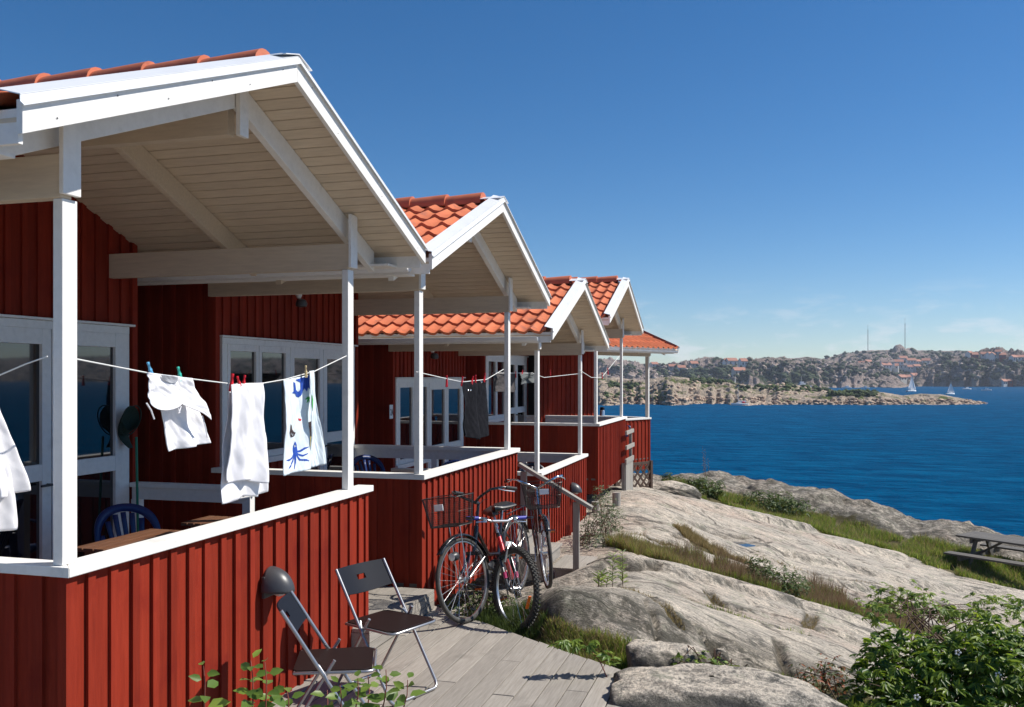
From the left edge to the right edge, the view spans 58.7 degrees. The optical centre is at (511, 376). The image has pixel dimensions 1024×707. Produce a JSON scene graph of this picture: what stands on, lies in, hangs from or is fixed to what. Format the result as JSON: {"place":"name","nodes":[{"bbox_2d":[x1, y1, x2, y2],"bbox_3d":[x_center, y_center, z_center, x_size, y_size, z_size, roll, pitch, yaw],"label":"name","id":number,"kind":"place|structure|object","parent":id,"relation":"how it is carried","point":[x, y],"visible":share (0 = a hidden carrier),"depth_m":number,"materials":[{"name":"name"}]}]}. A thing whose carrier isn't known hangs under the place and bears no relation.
{"place":"outdoors","nodes":[
{"label":"outdoors","id":0,"kind":"place"},
{"bbox_2d":[188,661,229,706],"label":"leafy shoot","id":1,"kind":"object","parent":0,"point":[217,702],"visible":1,"depth_m":3.38,"materials":[{"name":"green"}]},
{"bbox_2d":[233,649,275,706],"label":"leafy shoot","id":2,"kind":"object","parent":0,"point":[243,690],"visible":0.99,"depth_m":3.43,"materials":[{"name":"green"}]},
{"bbox_2d":[245,658,282,706],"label":"leafy shoot","id":3,"kind":"object","parent":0,"point":[274,693],"visible":0.96,"depth_m":3.41,"materials":[{"name":"green"}]},
{"bbox_2d":[273,685,304,706],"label":"leafy shoot","id":4,"kind":"object","parent":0,"point":[282,702],"visible":0.96,"depth_m":3.41,"materials":[{"name":"green"}]},
{"bbox_2d":[311,686,341,706],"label":"leafy shoot","id":5,"kind":"object","parent":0,"point":[332,689],"visible":0.74,"depth_m":3.45,"materials":[{"name":"green"}]},
{"bbox_2d":[323,676,359,706],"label":"leafy shoot","id":6,"kind":"object","parent":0,"point":[342,694],"visible":0.98,"depth_m":3.32,"materials":[{"name":"green"}]},
{"bbox_2d":[342,670,376,706],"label":"leafy shoot","id":7,"kind":"object","parent":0,"point":[364,687],"visible":0.95,"depth_m":3.32,"materials":[{"name":"green"}]},
{"bbox_2d":[352,672,384,706],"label":"leafy shoot","id":8,"kind":"object","parent":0,"point":[374,684],"visible":0.67,"depth_m":3.46,"materials":[{"name":"green"}]},
{"bbox_2d":[366,665,400,706],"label":"leafy shoot","id":9,"kind":"object","parent":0,"point":[391,694],"visible":0.98,"depth_m":3.35,"materials":[{"name":"green"}]},
{"bbox_2d":[386,672,425,706],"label":"leafy shoot","id":10,"kind":"object","parent":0,"point":[401,699],"visible":1,"depth_m":3.34,"materials":[{"name":"green"}]},
{"bbox_2d":[0,0,1023,363],"label":"sky","id":11,"kind":"structure","parent":0,"point":[765,178],"materials":[{"name":"blue"}]},
{"bbox_2d":[602,529,690,565],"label":"dry grass","id":12,"kind":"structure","parent":0,"point":[626,545],"depth_m":12.03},
{"bbox_2d":[622,585,684,629],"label":"moss grass","id":13,"kind":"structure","parent":0,"point":[673,620],"depth_m":7.79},
{"bbox_2d":[598,356,767,385],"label":"hill","id":14,"kind":"structure","parent":0,"point":[604,364],"depth_m":756.78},
{"bbox_2d":[726,358,737,366],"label":"house","id":15,"kind":"structure","parent":14,"relation":"on","point":[733,361],"depth_m":722.51,"materials":[{"name":"white"}]},
{"bbox_2d":[731,367,745,376],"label":"house","id":16,"kind":"structure","parent":14,"relation":"on","point":[735,370],"depth_m":677.16,"materials":[{"name":"beige"}]},
{"bbox_2d":[738,358,747,367],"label":"house","id":17,"kind":"structure","parent":14,"relation":"on","point":[743,362],"depth_m":701.08,"materials":[{"name":"white"}]},
{"bbox_2d":[598,376,826,405],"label":"island","id":18,"kind":"structure","parent":0,"point":[713,388],"depth_m":277.22,"materials":[{"name":"stone"}]},
{"bbox_2d":[600,380,831,404],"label":"shore rocks","id":19,"kind":"object","parent":18,"relation":"on","point":[740,398],"visible":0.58,"depth_m":262.21,"materials":[{"name":"stone"}]},
{"bbox_2d":[603,376,830,399],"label":"island scrub","id":20,"kind":"object","parent":18,"relation":"on","point":[710,380],"visible":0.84,"depth_m":295.96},
{"bbox_2d":[674,522,750,563],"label":"grass","id":21,"kind":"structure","parent":0,"point":[685,531],"depth_m":14.12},
{"bbox_2d":[436,471,1023,706],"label":"rock ground","id":22,"kind":"structure","parent":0,"point":[581,597],"depth_m":12.01,"materials":[{"name":"stone"}]},
{"bbox_2d":[0,48,427,706],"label":"wooden cabin","id":23,"kind":"object","parent":22,"relation":"on","point":[116,182],"visible":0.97,"depth_m":5.85,"materials":[{"name":"red paint"}]},
{"bbox_2d":[0,356,47,375],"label":"clothes line","id":24,"kind":"object","parent":23,"relation":"attached to","point":[23,365],"visible":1,"depth_m":3.93,"materials":[{"name":"white"}]},
{"bbox_2d":[0,411,30,530],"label":"white sheet","id":25,"kind":"object","parent":24,"relation":"hanging from","point":[14,478],"visible":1,"depth_m":4.11,"materials":[{"name":"fabric"}]},
{"bbox_2d":[0,326,52,559],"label":"door","id":26,"kind":"structure","parent":23,"relation":"in","point":[25,391],"depth_m":6.44,"materials":[{"name":"white paint"}]},
{"bbox_2d":[51,329,122,559],"bbox_3d":[-3.252,0.680,6.970,0.045,2.040,0.745,0,0,16],"label":"door","id":27,"kind":"structure","parent":23,"relation":"in","point":[99,387],"depth_m":7.07,"materials":[{"name":"white paint"}]},
{"bbox_2d":[94,503,160,541],"bbox_3d":[-2.605,1.359,6.434,0.730,0.852,0.622,0,0,44],"label":"plastic chair","id":28,"kind":"object","parent":23,"relation":"on","point":[145,512],"visible":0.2,"depth_m":6.65,"materials":[{"name":"blue"}]},
{"bbox_2d":[77,529,181,555],"bbox_3d":[-2.218,1.394,5.738,0.692,0.722,0.720,0,0,16],"label":"wooden table","id":29,"kind":"object","parent":23,"relation":"on","point":[110,543],"visible":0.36,"depth_m":5.73,"materials":[{"name":"brown wood"}]},
{"bbox_2d":[118,405,141,531],"bbox_3d":[-3.061,1.008,7.289,0.171,1.555,0.196,0,0,-19],"label":"landing net","id":30,"kind":"object","parent":23,"relation":"on","point":[129,422],"visible":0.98,"depth_m":7.28,"materials":[{"name":"teal"}]},
{"bbox_2d":[181,516,231,527],"bbox_3d":[-2.054,1.394,6.524,0.492,0.722,0.340,0,0,16],"label":"wooden table","id":31,"kind":"object","parent":23,"relation":"on","point":[201,521],"visible":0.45,"depth_m":6.49,"materials":[{"name":"brown wood"}]},
{"bbox_2d":[77,352,353,383],"bbox_3d":[-1.561,-0.065,5.365,0.007,0.225,2.818,0,0,16],"label":"clothes line","id":32,"kind":"object","parent":23,"relation":"attached to","point":[200,379],"visible":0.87,"depth_m":4.99,"materials":[{"name":"white"}]},
{"bbox_2d":[146,372,211,451],"bbox_3d":[-1.733,0.185,4.709,0.128,0.409,0.578,0,0,16],"label":"white blouse","id":33,"kind":"object","parent":32,"relation":"hanging from","point":[179,402],"visible":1,"depth_m":4.77,"materials":[{"name":"fabric"}]},
{"bbox_2d":[221,383,268,503],"bbox_3d":[-1.544,0.381,5.348,0.116,0.685,0.500,0,0,16],"label":"white towel","id":34,"kind":"object","parent":32,"relation":"hanging from","point":[245,468],"visible":0.99,"depth_m":5.28,"materials":[{"name":"fabric"}]},
{"bbox_2d":[283,370,325,475],"bbox_3d":[-1.373,0.297,5.993,0.114,0.672,0.484,0,0,16],"label":"beach towel","id":35,"kind":"object","parent":32,"relation":"hanging from","point":[304,447],"visible":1,"depth_m":5.99,"materials":[{"name":"white fabric"}]},
{"bbox_2d":[261,566,294,598],"bbox_3d":[-1.394,1.242,5.505,0.162,0.178,0.214,0,0,16],"label":"wall lamp","id":36,"kind":"object","parent":23,"relation":"attached to","point":[277,581],"visible":1,"depth_m":5.45,"materials":[{"name":"metal"}]},
{"bbox_2d":[138,192,551,605],"bbox_3d":[-4.096,0.308,10.380,8.386,4.364,4.224,0,0,16],"label":"wooden cabin","id":37,"kind":"object","parent":22,"relation":"on","point":[260,328],"visible":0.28,"depth_m":8.76,"materials":[{"name":"red paint"}]},
{"bbox_2d":[227,344,258,409],"bbox_3d":[-2.668,0.260,8.995,0.045,1.140,0.550,0,0,16],"label":"window","id":38,"kind":"structure","parent":37,"relation":"in","point":[242,360],"depth_m":9.02,"materials":[{"name":"white paint"}]},
{"bbox_2d":[259,346,287,455],"bbox_3d":[-2.511,0.260,9.543,0.045,1.140,0.570,0,0,16],"label":"window","id":39,"kind":"structure","parent":37,"relation":"in","point":[273,361],"depth_m":9.58,"materials":[{"name":"white paint"}]},
{"bbox_2d":[295,294,306,307],"bbox_3d":[-2.302,-0.854,9.864,0.175,0.220,0.127,0,0,16],"label":"eave lamp","id":40,"kind":"object","parent":37,"relation":"attached to","point":[301,303],"visible":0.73,"depth_m":9.82,"materials":[{"name":"metal"}]},
{"bbox_2d":[290,348,325,469],"bbox_3d":[-2.289,0.710,10.215,0.099,2.040,0.745,0,0,16],"label":"door","id":41,"kind":"structure","parent":37,"relation":"in","point":[299,357],"depth_m":10.38,"materials":[{"name":"white paint"}]},
{"bbox_2d":[323,350,341,470],"bbox_3d":[-2.080,0.710,10.941,0.099,2.040,0.745,0,0,16],"label":"door","id":42,"kind":"structure","parent":37,"relation":"in","point":[332,373],"depth_m":10.85,"materials":[{"name":"white paint"}]},
{"bbox_2d":[353,455,403,472],"bbox_3d":[-1.602,1.389,10.912,0.622,0.852,0.730,0,0,-39],"label":"plastic chair","id":43,"kind":"object","parent":37,"relation":"on","point":[377,461],"visible":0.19,"depth_m":11.18,"materials":[{"name":"blue"}]},
{"bbox_2d":[416,369,503,381],"bbox_3d":[-0.464,-0.012,9.172,0.008,0.145,2.662,0,0,16],"label":"clothes line","id":44,"kind":"object","parent":37,"relation":"attached to","point":[460,381],"visible":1,"depth_m":8.95,"materials":[{"name":"white"}]},
{"bbox_2d":[461,380,488,439],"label":"dark trousers","id":45,"kind":"object","parent":44,"relation":"hanging from","point":[475,421],"visible":1,"depth_m":9.34,"materials":[{"name":"fabric"}]},
{"bbox_2d":[272,606,619,706],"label":"boardwalk","id":46,"kind":"structure","parent":22,"relation":"on","point":[473,663],"depth_m":6.14,"materials":[{"name":"grey wood"}]},
{"bbox_2d":[276,591,376,706],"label":"folding chair","id":47,"kind":"object","parent":46,"relation":"on","point":[323,663],"visible":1,"depth_m":4.99,"materials":[{"name":"grey paint"}]},
{"bbox_2d":[335,558,437,705],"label":"folding chair","id":48,"kind":"object","parent":46,"relation":"on","point":[377,573],"visible":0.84,"depth_m":5.85,"materials":[{"name":"grey paint"}]},
{"bbox_2d":[351,586,433,647],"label":"wooden platform","id":49,"kind":"structure","parent":46,"relation":"on","point":[420,600],"depth_m":7.44,"materials":[{"name":"grey wood"}]},
{"bbox_2d":[422,485,529,623],"bbox_3d":[-0.170,1.466,7.906,0.626,1.070,1.760,-4,-2,22],"label":"bicycle","id":50,"kind":"object","parent":46,"relation":"on","point":[481,550],"visible":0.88,"depth_m":7.54,"materials":[{"name":"metal"}]},
{"bbox_2d":[466,506,541,629],"bbox_3d":[-0.001,1.564,7.956,0.553,0.995,1.683,-17,1,-3],"label":"bicycle","id":51,"kind":"object","parent":46,"relation":"on","point":[510,564],"visible":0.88,"depth_m":7.53,"materials":[{"name":"metal"}]},
{"bbox_2d":[547,638,620,676],"bbox_3d":[0.485,1.886,6.093,0.512,0.260,0.170,0,0,2],"label":"creeper branch","id":52,"kind":"object","parent":46,"relation":"on","point":[589,649],"visible":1,"depth_m":6.06,"materials":[{"name":"green"}]},
{"bbox_2d":[439,581,523,615],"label":"wall weeds","id":53,"kind":"object","parent":22,"relation":"on","point":[475,603],"depth_m":7.88,"materials":[{"name":"green plant"}]},
{"bbox_2d":[358,275,609,541],"bbox_3d":[-2.950,0.714,14.358,8.386,4.364,4.224,0,0,16],"label":"wooden cabin","id":54,"kind":"object","parent":22,"relation":"on","point":[568,321],"visible":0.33,"depth_m":12.66,"materials":[{"name":"red paint"}]},
{"bbox_2d":[399,383,413,464],"bbox_3d":[-1.522,0.666,12.974,0.045,1.140,0.550,0,0,16],"label":"window","id":55,"kind":"structure","parent":54,"relation":"in","point":[406,390],"depth_m":13.03,"materials":[{"name":"white paint"}]},
{"bbox_2d":[423,383,427,445],"bbox_3d":[-1.364,0.666,13.521,0.045,1.140,0.570,0,0,16],"label":"window","id":56,"kind":"structure","parent":54,"relation":"in","point":[425,385],"depth_m":13.74,"materials":[{"name":"white paint"}]},
{"bbox_2d":[429,382,446,468],"bbox_3d":[-1.168,1.116,14.201,0.045,2.040,0.745,0,0,16],"label":"door","id":57,"kind":"structure","parent":54,"relation":"in","point":[437,390],"depth_m":14.24,"materials":[{"name":"white paint"}]},
{"bbox_2d":[447,382,461,460],"bbox_3d":[-0.959,1.116,14.927,0.045,2.040,0.745,0,0,16],"label":"door","id":58,"kind":"structure","parent":54,"relation":"in","point":[454,389],"depth_m":14.99,"materials":[{"name":"white paint"}]},
{"bbox_2d":[518,462,543,470],"bbox_3d":[0.385,1.794,14.109,0.622,0.852,0.730,0,0,-14],"label":"plastic chair","id":59,"kind":"object","parent":54,"relation":"in","point":[530,464],"visible":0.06,"depth_m":14.43,"materials":[{"name":"blue"}]},
{"bbox_2d":[570,482,581,493],"bbox_3d":[0.977,1.692,13.735,0.162,0.178,0.214,0,0,16],"label":"wall lamp","id":60,"kind":"object","parent":54,"relation":"attached to","point":[575,488],"visible":0.98,"depth_m":13.67,"materials":[{"name":"metal"}]},
{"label":"clothes line","id":61,"kind":"object","parent":54,"relation":"attached to","visible":0},
{"bbox_2d":[493,372,515,391],"bbox_3d":[-0.075,0.079,11.035,0.085,0.247,1.009,0,0,16],"label":"grey shirt","id":62,"kind":"object","parent":61,"relation":"hanging from","point":[499,383],"visible":0.76,"depth_m":10.95,"materials":[{"name":"fabric"}]},
{"bbox_2d":[520,373,533,383],"bbox_3d":[0.239,0.031,11.962,0.088,0.150,1.006,0,0,18],"label":"pale cloth","id":63,"kind":"object","parent":61,"relation":"hanging from","point":[527,377],"visible":0.72,"depth_m":11.89,"materials":[{"name":"white fabric"}]},
{"bbox_2d":[456,596,548,639],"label":"grass","id":64,"kind":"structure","parent":22,"relation":"on","point":[493,619],"depth_m":7.43,"materials":[{"name":"green plant"}]},
{"bbox_2d":[503,474,564,588],"bbox_3d":[0.272,1.525,9.326,0.637,1.058,1.768,-6,0,-1],"label":"bicycle","id":65,"kind":"object","parent":22,"relation":"on","point":[543,530],"visible":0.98,"depth_m":8.81,"materials":[{"name":"metal"}]},
{"bbox_2d":[465,275,643,494],"bbox_3d":[-1.815,0.278,18.298,8.386,4.364,4.224,0,0,16],"label":"wooden cabin","id":66,"kind":"object","parent":22,"relation":"on","point":[603,442],"visible":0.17,"depth_m":16.64,"materials":[{"name":"red paint"}]},
{"bbox_2d":[488,358,496,419],"bbox_3d":[-0.387,0.230,16.913,0.045,1.140,0.550,0,0,16],"label":"window","id":67,"kind":"structure","parent":66,"relation":"in","point":[492,362],"depth_m":16.95,"materials":[{"name":"white paint"}]},
{"bbox_2d":[497,358,503,417],"bbox_3d":[-0.229,0.230,17.461,0.045,1.140,0.570,0,0,16],"label":"window","id":68,"kind":"structure","parent":66,"relation":"in","point":[500,362],"depth_m":17.51,"materials":[{"name":"white paint"}]},
{"bbox_2d":[510,359,517,421],"bbox_3d":[-0.007,0.680,18.133,0.099,2.040,0.745,0,0,16],"label":"door","id":69,"kind":"structure","parent":66,"relation":"in","point":[513,414],"depth_m":18.31,"materials":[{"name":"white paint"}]},
{"bbox_2d":[516,359,525,421],"bbox_3d":[0.202,0.680,18.859,0.099,2.040,0.745,0,0,16],"label":"door","id":70,"kind":"structure","parent":66,"relation":"in","point":[520,364],"depth_m":18.89,"materials":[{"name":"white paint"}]},
{"bbox_2d":[514,462,596,580],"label":"wooden stairs","id":71,"kind":"structure","parent":22,"relation":"on","point":[564,565],"depth_m":10.87,"materials":[{"name":"grey wood"}]},
{"bbox_2d":[536,614,629,667],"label":"dry grass","id":72,"kind":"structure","parent":22,"relation":"on","point":[560,633],"depth_m":6.90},
{"bbox_2d":[580,485,625,548],"bbox_3d":[1.275,2.018,12.922,0.622,0.917,1.737,0,0,16],"label":"grey green shrub","id":73,"kind":"object","parent":22,"relation":"on","point":[605,515],"visible":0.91,"depth_m":12.79,"materials":[{"name":"green plant"}]},
{"bbox_2d":[528,330,679,470],"bbox_3d":[-0.088,0.510,20.322,4.274,4.214,7.492,0,0,44],"label":"wooden cabin","id":74,"kind":"object","parent":22,"relation":"on","point":[558,394],"visible":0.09,"depth_m":20.08,"materials":[{"name":"red paint"}]},
{"bbox_2d":[592,568,616,586],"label":"sprouts","id":75,"kind":"object","parent":22,"relation":"on","point":[602,578],"visible":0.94,"depth_m":8.54,"materials":[{"name":"green"}]},
{"bbox_2d":[612,492,620,505],"bbox_3d":[1.862,2.310,16.228,0.150,0.480,0.150,0,0,16],"label":"support post","id":76,"kind":"object","parent":22,"relation":"on","point":[616,496],"visible":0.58,"depth_m":16.17,"materials":[{"name":"grey wood"}]},
{"bbox_2d":[606,549,628,586],"bbox_3d":[1.017,1.881,8.691,0.228,0.473,0.286,0,0,16],"label":"willowherb","id":77,"kind":"object","parent":22,"relation":"on","point":[621,569],"visible":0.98,"depth_m":8.66,"materials":[{"name":"green"}]},
{"bbox_2d":[622,428,634,490],"bbox_3d":[2.377,1.770,18.615,0.100,1.360,1.090,0,0,16],"label":"stair screen","id":78,"kind":"object","parent":22,"relation":"on","point":[627,474],"visible":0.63,"depth_m":18.43,"materials":[{"name":"grey wood"}]},
{"bbox_2d":[613,460,652,487],"bbox_3d":[2.630,2.180,19.697,1.252,0.640,0.070,0,0,-43],"label":"trellis","id":79,"kind":"object","parent":22,"relation":"on","point":[649,468],"visible":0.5,"depth_m":19.91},
{"bbox_2d":[625,639,711,667],"bbox_3d":[1.120,2.196,6.449,0.627,0.633,0.466,0,0,6],"label":"boulder","id":80,"kind":"object","parent":22,"relation":"on","point":[643,653],"visible":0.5,"depth_m":6.32,"materials":[{"name":"stone"}]},
{"bbox_2d":[642,480,701,498],"bbox_3d":[3.554,2.683,20.497,1.383,0.653,1.028,0,0,-3],"label":"boulder","id":81,"kind":"object","parent":22,"relation":"on","point":[678,488],"visible":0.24,"depth_m":20.16,"materials":[{"name":"stone"}]},
{"bbox_2d":[660,472,731,497],"bbox_3d":[4.403,2.719,22.141,1.776,0.691,0.989,0,0,33],"label":"coast shrub","id":82,"kind":"object","parent":22,"relation":"on","point":[705,483],"visible":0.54,"depth_m":21.90,"materials":[{"name":"green plant"}]},
{"bbox_2d":[540,611,868,706],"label":"grass","id":83,"kind":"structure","parent":22,"relation":"on","point":[624,665],"depth_m":6.84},
{"bbox_2d":[713,648,728,664],"bbox_3d":[1.554,2.107,6.750,0.107,0.182,0.102,0,0,-9],"label":"stone","id":84,"kind":"object","parent":83,"relation":"on","point":[724,653],"visible":0.43,"depth_m":6.72,"materials":[{"name":"stone"}]},
{"bbox_2d":[670,645,747,675],"bbox_3d":[1.420,2.053,6.184,0.844,0.367,0.518,0,0,-12],"label":"creeping weed","id":85,"kind":"object","parent":22,"relation":"on","point":[715,661],"visible":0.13,"depth_m":6.23,"materials":[{"name":"green plant"}]},
{"bbox_2d":[609,663,846,706],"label":"boulder","id":86,"kind":"object","parent":22,"relation":"on","point":[688,685],"visible":1,"depth_m":5.53,"materials":[{"name":"stone"}]},
{"bbox_2d":[733,542,755,546],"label":"rain pool","id":87,"kind":"structure","parent":22,"relation":"on","point":[744,544],"depth_m":15.93,"materials":[{"name":"blue liquid"}]},
{"bbox_2d":[734,488,820,515],"bbox_3d":[6.365,3.100,21.984,2.056,0.822,1.179,0,0,-6],"label":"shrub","id":88,"kind":"object","parent":22,"relation":"on","point":[778,507],"visible":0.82,"depth_m":21.76,"materials":[{"name":"green plant"}]},
{"bbox_2d":[743,551,814,597],"bbox_3d":[3.541,2.679,12.215,1.018,0.635,0.846,0,0,16],"label":"green shrub","id":89,"kind":"object","parent":22,"relation":"on","point":[768,570],"visible":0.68,"depth_m":12.15,"materials":[{"name":"green plant"}]},
{"bbox_2d":[800,614,823,633],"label":"moss grass","id":90,"kind":"structure","parent":22,"relation":"on","point":[809,627],"depth_m":10.36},
{"bbox_2d":[787,653,855,701],"bbox_3d":[2.364,2.327,6.953,0.431,0.353,0.587,0,0,44],"label":"red leaf weed","id":91,"kind":"object","parent":22,"relation":"on","point":[838,683],"visible":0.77,"depth_m":6.94,"materials":[{"name":"brown"}]},
{"bbox_2d":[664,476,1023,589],"bbox_3d":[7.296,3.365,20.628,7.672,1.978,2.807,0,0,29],"label":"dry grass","id":92,"kind":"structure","parent":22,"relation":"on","point":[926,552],"depth_m":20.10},
{"bbox_2d":[838,598,1023,706],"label":"leafy bush","id":93,"kind":"object","parent":22,"relation":"on","point":[951,670],"visible":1,"depth_m":5.86,"materials":[{"name":"green plant"}]},
{"bbox_2d":[850,579,1023,649],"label":"creeper spray","id":94,"kind":"object","parent":22,"relation":"on","point":[951,612],"visible":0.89,"depth_m":7.15,"materials":[{"name":"green plant"}]},
{"bbox_2d":[943,531,1023,566],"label":"picnic table","id":95,"kind":"object","parent":22,"relation":"on","point":[975,537],"visible":0.88,"depth_m":19.18,"materials":[{"name":"grey wood"}]},
{"bbox_2d":[691,600,808,635],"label":"moss grass","id":96,"kind":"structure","parent":0,"point":[731,611],"depth_m":9.00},
{"bbox_2d":[605,531,927,636],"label":"grass","id":97,"kind":"structure","parent":0,"point":[753,582],"depth_m":12.10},
{"bbox_2d":[665,535,924,632],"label":"red grass","id":98,"kind":"structure","parent":0,"point":[826,591],"depth_m":12.51,"materials":[{"name":"plant"}]},
{"bbox_2d":[712,356,908,387],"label":"hill","id":99,"kind":"structure","parent":0,"point":[893,379],"depth_m":682.18,"materials":[{"name":"stone"}]},
{"bbox_2d":[598,385,1023,536],"bbox_3d":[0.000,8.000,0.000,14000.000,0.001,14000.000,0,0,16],"label":"sea","id":100,"kind":"structure","parent":0,"point":[959,462],"depth_m":100.80,"materials":[{"name":"liquid"}]},
{"bbox_2d":[905,377,915,391],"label":"sailboat","id":101,"kind":"object","parent":100,"relation":"on","point":[911,385],"visible":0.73,"depth_m":470.14,"materials":[{"name":"white"}]},
{"bbox_2d":[663,478,1023,589],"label":"grass","id":102,"kind":"structure","parent":0,"point":[925,557],"depth_m":20.02,"materials":[{"name":"plant"}]},
{"bbox_2d":[764,392,982,404],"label":"island","id":103,"kind":"structure","parent":0,"point":[824,396],"depth_m":261.14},
{"bbox_2d":[826,389,878,396],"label":"island scrub","id":104,"kind":"object","parent":103,"relation":"on","point":[860,392],"visible":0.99,"depth_m":262.19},
{"bbox_2d":[768,398,985,404],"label":"shore rocks","id":105,"kind":"object","parent":103,"relation":"on","point":[854,400],"visible":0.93,"depth_m":257.19,"materials":[{"name":"stone"}]},
{"bbox_2d":[823,344,984,385],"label":"hill","id":106,"kind":"structure","parent":0,"point":[853,356],"depth_m":1010.45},
{"bbox_2d":[607,352,1023,383],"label":"hill rocks","id":107,"kind":"object","parent":106,"relation":"on","point":[670,373],"visible":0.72,"depth_m":697.24,"materials":[{"name":"stone"}]},
{"bbox_2d":[880,362,891,370],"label":"house","id":108,"kind":"structure","parent":106,"relation":"on","point":[888,365],"depth_m":859.48,"materials":[{"name":"white"}]},
{"bbox_2d":[897,374,906,383],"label":"house","id":109,"kind":"structure","parent":106,"relation":"on","point":[902,378],"depth_m":815.35,"materials":[{"name":"white"}]},
{"bbox_2d":[905,358,916,364],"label":"house","id":110,"kind":"structure","parent":106,"relation":"on","point":[910,361],"depth_m":916.02,"materials":[{"name":"white"}]},
{"bbox_2d":[913,347,1023,386],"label":"hill","id":111,"kind":"structure","parent":0,"point":[922,378],"depth_m":709.55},
{"bbox_3d":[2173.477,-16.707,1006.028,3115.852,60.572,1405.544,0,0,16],"label":"hill","id":112,"kind":"structure","parent":0,"visible":0},
{"bbox_2d":[609,348,1023,385],"bbox_3d":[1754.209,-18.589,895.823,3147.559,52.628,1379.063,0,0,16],"label":"woodland","id":113,"kind":"object","parent":112,"relation":"on","point":[723,370],"visible":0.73,"depth_m":699.36,"materials":[{"name":"plant"}]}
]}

